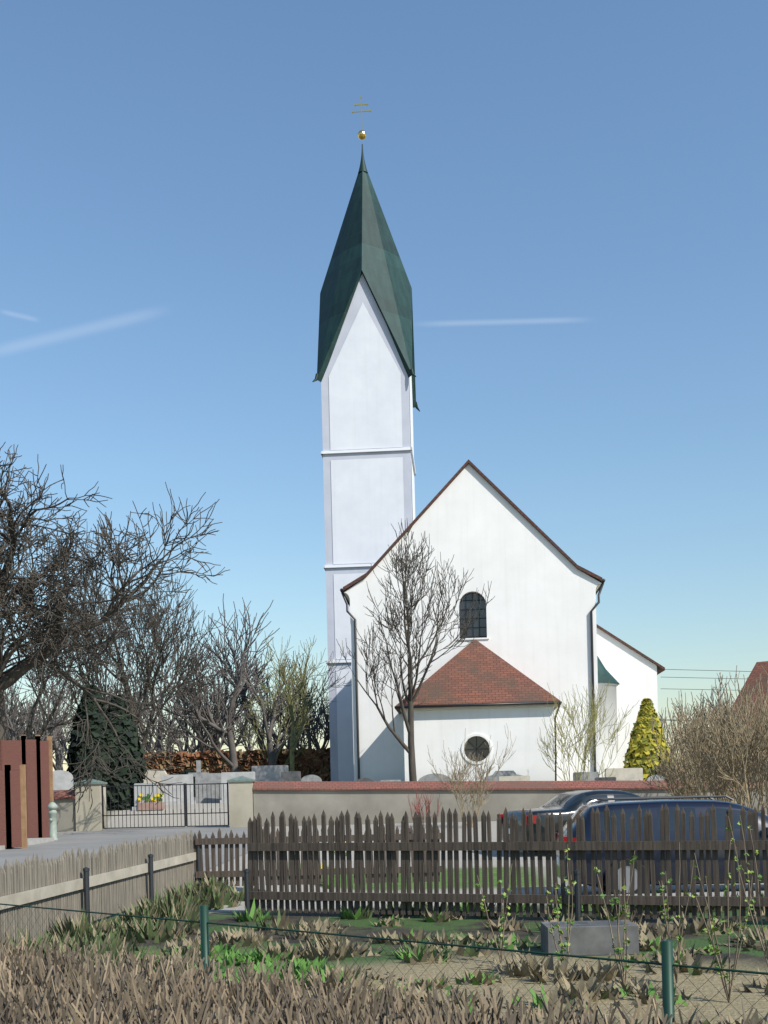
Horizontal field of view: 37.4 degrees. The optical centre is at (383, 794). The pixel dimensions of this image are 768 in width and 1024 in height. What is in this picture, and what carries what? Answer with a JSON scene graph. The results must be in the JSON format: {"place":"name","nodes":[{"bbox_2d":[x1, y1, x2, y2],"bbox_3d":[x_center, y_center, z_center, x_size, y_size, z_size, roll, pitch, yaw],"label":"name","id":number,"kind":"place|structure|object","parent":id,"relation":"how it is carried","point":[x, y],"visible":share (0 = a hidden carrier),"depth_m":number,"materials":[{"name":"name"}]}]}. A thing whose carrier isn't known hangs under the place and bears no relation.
{"place":"outdoors","nodes":[
{"label":"outdoors","id":0,"kind":"place"},
{"bbox_2d":[0,826,247,870],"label":"road","id":1,"kind":"structure","parent":0,"point":[89,841],"depth_m":32.22,"materials":[{"name":"grey asphalt"}]},
{"bbox_2d":[47,802,57,840],"bbox_3d":[-9.625,0.792,32.976,0.297,1.140,0.365,-1,0,0],"label":"hydrant","id":2,"kind":"object","parent":1,"relation":"on","point":[52,807],"visible":0.84,"depth_m":32.92,"materials":[{"name":"metal"}]},
{"bbox_2d":[0,907,767,1023],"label":"chain link","id":3,"kind":"object","parent":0,"point":[407,963],"depth_m":3.38,"materials":[{"name":"green metal"}]},
{"bbox_2d":[0,0,767,771],"label":"sky","id":4,"kind":"structure","parent":0,"point":[572,195],"materials":[{"name":"blue"}]},
{"bbox_2d":[35,803,767,1023],"bbox_3d":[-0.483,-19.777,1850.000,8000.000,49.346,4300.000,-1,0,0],"label":"ground","id":5,"kind":"structure","parent":0,"point":[751,960],"depth_m":10.43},
{"bbox_2d":[0,735,53,848],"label":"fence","id":6,"kind":"object","parent":5,"relation":"on","point":[26,784],"visible":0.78,"depth_m":33.79,"materials":[{"name":"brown wood"}]},
{"bbox_2d":[0,838,53,849],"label":"kerb","id":7,"kind":"structure","parent":5,"relation":"on","point":[31,841],"depth_m":31.62,"materials":[{"name":"grey concrete"}]},
{"bbox_2d":[54,799,75,831],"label":"cemetery wall","id":8,"kind":"structure","parent":5,"relation":"on","point":[65,816],"depth_m":40.10,"materials":[{"name":"paint"}]},
{"bbox_2d":[53,790,74,798],"bbox_3d":[-11.642,0.015,40.300,1.540,0.328,0.600,-1,0,0],"label":"cemetery wall coping","id":9,"kind":"object","parent":8,"relation":"on","point":[58,794],"visible":0.36,"depth_m":40.23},
{"bbox_2d":[0,600,131,739],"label":"tree","id":10,"kind":"object","parent":5,"relation":"on","point":[43,729],"visible":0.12,"depth_m":61.86,"materials":[{"name":"brown plant"}]},
{"bbox_2d":[73,778,106,830],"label":"gate pillar","id":11,"kind":"structure","parent":5,"relation":"on","point":[88,818],"depth_m":40.00,"materials":[{"name":"beige paint"}]},
{"bbox_2d":[101,782,228,828],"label":"iron gate","id":12,"kind":"structure","parent":11,"relation":"attached to","point":[185,813],"depth_m":40.24,"materials":[{"name":"grey metal"}]},
{"bbox_2d":[0,830,200,944],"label":"fence","id":13,"kind":"object","parent":5,"relation":"on","point":[103,880],"visible":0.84,"depth_m":12.44,"materials":[{"name":"grey wood"}]},
{"bbox_2d":[66,684,145,810],"bbox_3d":[-11.174,-1.711,45.658,3.173,5.404,2.132,-1,0,-17],"label":"yew tree","id":14,"kind":"object","parent":5,"relation":"on","point":[130,742],"visible":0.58,"depth_m":45.05,"materials":[{"name":"green plant"}]},
{"bbox_2d":[0,443,228,821],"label":"tree","id":15,"kind":"object","parent":5,"relation":"on","point":[25,590],"visible":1,"depth_m":34.57,"materials":[{"name":"brown plant"}]},
{"bbox_2d":[5,520,235,748],"bbox_3d":[-13.128,-6.807,57.204,10.458,14.457,12.840,-1,0,0],"label":"tall tree","id":16,"kind":"object","parent":5,"relation":"on","point":[157,632],"visible":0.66,"depth_m":57.15,"materials":[{"name":"brown plant"}]},
{"bbox_2d":[137,793,164,809],"bbox_3d":[-9.232,0.300,45.000,1.000,0.650,0.400,-1,0,0],"label":"flower box","id":17,"kind":"object","parent":5,"relation":"on","point":[140,807],"visible":0.73,"depth_m":44.80,"materials":[{"name":"red stone"}]},
{"bbox_2d":[178,769,195,796],"bbox_3d":[-8.897,-0.321,52.002,1.379,1.691,1.477,-1,0,0],"label":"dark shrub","id":18,"kind":"object","parent":5,"relation":"on","point":[186,771],"visible":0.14,"depth_m":51.73,"materials":[{"name":"plant"}]},
{"bbox_2d":[143,747,330,780],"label":"beech hedge","id":19,"kind":"object","parent":5,"relation":"on","point":[309,761],"visible":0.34,"depth_m":71.31,"materials":[{"name":"brown plant"}]},
{"bbox_2d":[227,776,255,826],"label":"gate pillar","id":20,"kind":"structure","parent":5,"relation":"on","point":[241,808],"depth_m":40.00,"materials":[{"name":"beige paint"}]},
{"bbox_2d":[236,667,318,764],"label":"budding tree","id":21,"kind":"object","parent":5,"relation":"on","point":[278,729],"visible":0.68,"depth_m":70.10,"materials":[{"name":"plant"}]},
{"bbox_2d":[244,635,351,770],"bbox_3d":[-4.611,-4.391,65.129,6.185,9.073,7.690,-1,0,-17],"label":"budding tree","id":22,"kind":"object","parent":5,"relation":"on","point":[293,736],"visible":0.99,"depth_m":64.19,"materials":[{"name":"green plant"}]},
{"bbox_2d":[193,824,440,885],"bbox_3d":[-0.959,0.865,16.363,3.584,0.868,0.074,-1,0,1],"label":"fence","id":23,"kind":"object","parent":5,"relation":"on","point":[212,841],"visible":0.38,"depth_m":16.36,"materials":[{"name":"brown wood"}]},
{"bbox_2d":[321,274,415,780],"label":"tower","id":24,"kind":"structure","parent":5,"relation":"on","point":[369,469],"depth_m":70.38,"materials":[{"name":"white paint"}]},
{"bbox_2d":[312,144,419,411],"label":"spire trim","id":25,"kind":"structure","parent":24,"relation":"on","point":[362,167],"depth_m":72.88,"materials":[{"name":"metal"}]},
{"bbox_2d":[352,96,370,139],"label":"cross","id":26,"kind":"object","parent":25,"relation":"on","point":[361,134],"visible":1,"depth_m":73.04,"materials":[{"name":"gold metal"}]},
{"bbox_2d":[317,171,415,407],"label":"spire","id":27,"kind":"structure","parent":24,"relation":"on","point":[365,245],"depth_m":71.35,"materials":[{"name":"green metal"}]},
{"bbox_2d":[4,593,732,779],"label":"trees","id":28,"kind":"object","parent":5,"relation":"on","point":[196,710],"visible":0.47,"depth_m":72.67,"materials":[{"name":"brown plant"}]},
{"bbox_2d":[53,760,691,810],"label":"gravestones","id":29,"kind":"object","parent":5,"relation":"on","point":[62,779],"visible":0.42,"depth_m":46.88,"materials":[{"name":"white stone"}]},
{"bbox_2d":[0,929,764,1023],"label":"dry grass","id":30,"kind":"structure","parent":5,"relation":"on","point":[49,987],"depth_m":2.69,"materials":[{"name":"beige plant"}]},
{"bbox_2d":[0,903,767,1023],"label":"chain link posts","id":31,"kind":"object","parent":5,"relation":"on","point":[666,963],"visible":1,"depth_m":3.12,"materials":[{"name":"green metal"}]},
{"bbox_2d":[0,871,767,1023],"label":"garden weeds","id":32,"kind":"object","parent":5,"relation":"on","point":[184,904],"visible":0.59,"depth_m":10.07,"materials":[{"name":"green plant"}]},
{"bbox_2d":[336,518,494,780],"bbox_3d":[1.179,-5.613,45.873,6.048,11.614,5.328,-1,0,-22],"label":"tree","id":33,"kind":"object","parent":5,"relation":"on","point":[409,697],"visible":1,"depth_m":46.02,"materials":[{"name":"brown plant"}]},
{"bbox_2d":[408,788,441,824],"bbox_3d":[1.228,0.423,37.998,0.978,1.248,1.638,-1,0,-22],"label":"red shrub","id":34,"kind":"object","parent":5,"relation":"on","point":[427,804],"visible":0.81,"depth_m":37.61,"materials":[{"name":"red plant"}]},
{"bbox_2d":[344,464,600,780],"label":"nave","id":35,"kind":"structure","parent":5,"relation":"on","point":[542,602],"depth_m":51.93,"materials":[{"name":"paint"}]},
{"bbox_2d":[343,459,601,591],"bbox_3d":[4.407,-12.407,58.694,11.820,5.782,13.740,-1,0,4],"label":"roof edge","id":36,"kind":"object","parent":35,"relation":"on","point":[523,514],"depth_m":51.84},
{"bbox_2d":[340,579,604,778],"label":"downspouts","id":37,"kind":"object","parent":35,"relation":"attached to","point":[347,602],"visible":0.69,"depth_m":52.21,"materials":[{"name":"grey metal"}]},
{"bbox_2d":[458,592,488,639],"bbox_3d":[4.076,-8.178,52.118,1.440,2.212,0.400,-1,0,4],"label":"nave window","id":38,"kind":"structure","parent":35,"relation":"in","point":[478,628],"depth_m":52.26,"materials":[{"name":"black glass"}]},
{"bbox_2d":[394,701,561,780],"bbox_3d":[4.160,-1.901,50.137,7.167,3.913,3.683,-1,0,4],"label":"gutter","id":39,"kind":"object","parent":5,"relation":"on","point":[482,704],"visible":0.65,"depth_m":48.38,"materials":[{"name":"metal"}]},
{"bbox_2d":[400,704,555,780],"bbox_3d":[4.176,-1.896,50.368,6.627,3.900,3.620,-1,0,4],"label":"annex","id":40,"kind":"object","parent":5,"relation":"on","point":[434,727],"visible":0.65,"depth_m":48.65,"materials":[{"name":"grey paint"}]},
{"bbox_2d":[461,733,492,763],"bbox_3d":[3.983,-1.939,48.796,1.350,1.350,0.302,-1,0,4],"label":"annex window","id":41,"kind":"structure","parent":40,"relation":"in","point":[476,745],"depth_m":48.89,"materials":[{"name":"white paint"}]},
{"bbox_2d":[396,639,559,713],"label":"annex roof","id":42,"kind":"structure","parent":40,"relation":"on","point":[472,673],"depth_m":49.40,"materials":[{"name":"red tile"}]},
{"bbox_2d":[243,803,767,920],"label":"fence","id":43,"kind":"object","parent":5,"relation":"on","point":[390,846],"visible":0.92,"depth_m":12.03,"materials":[{"name":"brown wood"}]},
{"bbox_2d":[253,788,766,826],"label":"cemetery wall","id":44,"kind":"structure","parent":5,"relation":"on","point":[300,804],"depth_m":40.10,"materials":[{"name":"paint"}]},
{"bbox_2d":[253,779,765,789],"bbox_3d":[5.846,-0.364,40.300,20.931,0.717,0.600,-1,0,0],"label":"wall coping","id":45,"kind":"object","parent":44,"relation":"on","point":[417,785],"visible":0.8,"depth_m":40.24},
{"bbox_2d":[502,790,640,841],"bbox_3d":[5.011,0.517,25.865,4.544,1.245,1.727,-1,0,-17],"label":"car","id":46,"kind":"object","parent":5,"relation":"on","point":[567,803],"visible":0.27,"depth_m":25.00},
{"bbox_2d":[540,920,638,955],"bbox_3d":[1.751,1.225,9.718,0.760,0.245,0.440,-1,0,0],"label":"stone trough","id":47,"kind":"object","parent":5,"relation":"on","point":[587,938],"visible":0.83,"depth_m":9.50,"materials":[{"name":"grey stone"}]},
{"bbox_2d":[597,656,618,776],"bbox_3d":[10.138,-3.519,54.570,2.420,6.853,2.420,-1,0,4],"label":"turret","id":48,"kind":"object","parent":5,"relation":"on","point":[604,675],"visible":0.35,"depth_m":53.65,"materials":[{"name":"paint"}]},
{"bbox_2d":[537,676,693,780],"bbox_3d":[9.534,-2.082,44.286,7.096,5.411,3.898,-1,0,13],"label":"bare shrub","id":49,"kind":"object","parent":5,"relation":"on","point":[588,745],"visible":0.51,"depth_m":44.23,"materials":[{"name":"beige plant"}]},
{"bbox_2d":[475,816,767,1002],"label":"currant shrubs","id":50,"kind":"object","parent":5,"relation":"on","point":[619,951],"visible":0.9,"depth_m":8.09,"materials":[{"name":"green plant"}]},
{"bbox_2d":[596,624,664,767],"bbox_3d":[12.980,-5.134,64.869,4.864,9.944,7.250,-1,0,4],"label":"lean to","id":51,"kind":"object","parent":5,"relation":"on","point":[633,672],"visible":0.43,"depth_m":61.37,"materials":[{"name":"paint"}]},
{"bbox_2d":[623,698,672,780],"bbox_3d":[13.436,-2.438,58.011,2.895,4.940,2.924,-1,0,0],"label":"golden cypress","id":52,"kind":"object","parent":5,"relation":"on","point":[642,741],"visible":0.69,"depth_m":57.36,"materials":[{"name":"yellow plant"}]},
{"bbox_2d":[555,795,767,893],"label":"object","id":53,"kind":"object","parent":5,"relation":"on","point":[627,859],"visible":0.28,"depth_m":16.85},
{"bbox_2d":[556,799,767,885],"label":"car","id":54,"kind":"object","parent":5,"relation":"on","point":[696,806],"visible":0.41,"depth_m":16.78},
{"bbox_2d":[640,665,767,815],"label":"bushes","id":55,"kind":"object","parent":5,"relation":"on","point":[729,755],"visible":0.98,"depth_m":29.95,"materials":[{"name":"brown plant"}]},
{"bbox_2d":[723,661,767,777],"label":"house","id":56,"kind":"structure","parent":5,"relation":"on","point":[757,672],"depth_m":52.05,"materials":[{"name":"paint"}]},
{"bbox_2d":[420,723,515,827],"bbox_3d":[2.703,-0.586,35.920,3.113,3.307,2.248,-1,0,0],"label":"shrub","id":57,"kind":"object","parent":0,"point":[455,778],"depth_m":35.99,"materials":[{"name":"brown plant"}]},
{"bbox_2d":[497,814,557,851],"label":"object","id":58,"kind":"object","parent":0,"point":[534,818],"visible":0.04,"depth_m":24.43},
{"bbox_2d":[665,669,750,689],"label":"power lines","id":59,"kind":"object","parent":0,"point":[702,670],"visible":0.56,"depth_m":149.99,"materials":[{"name":"grey metal"}]}
]}

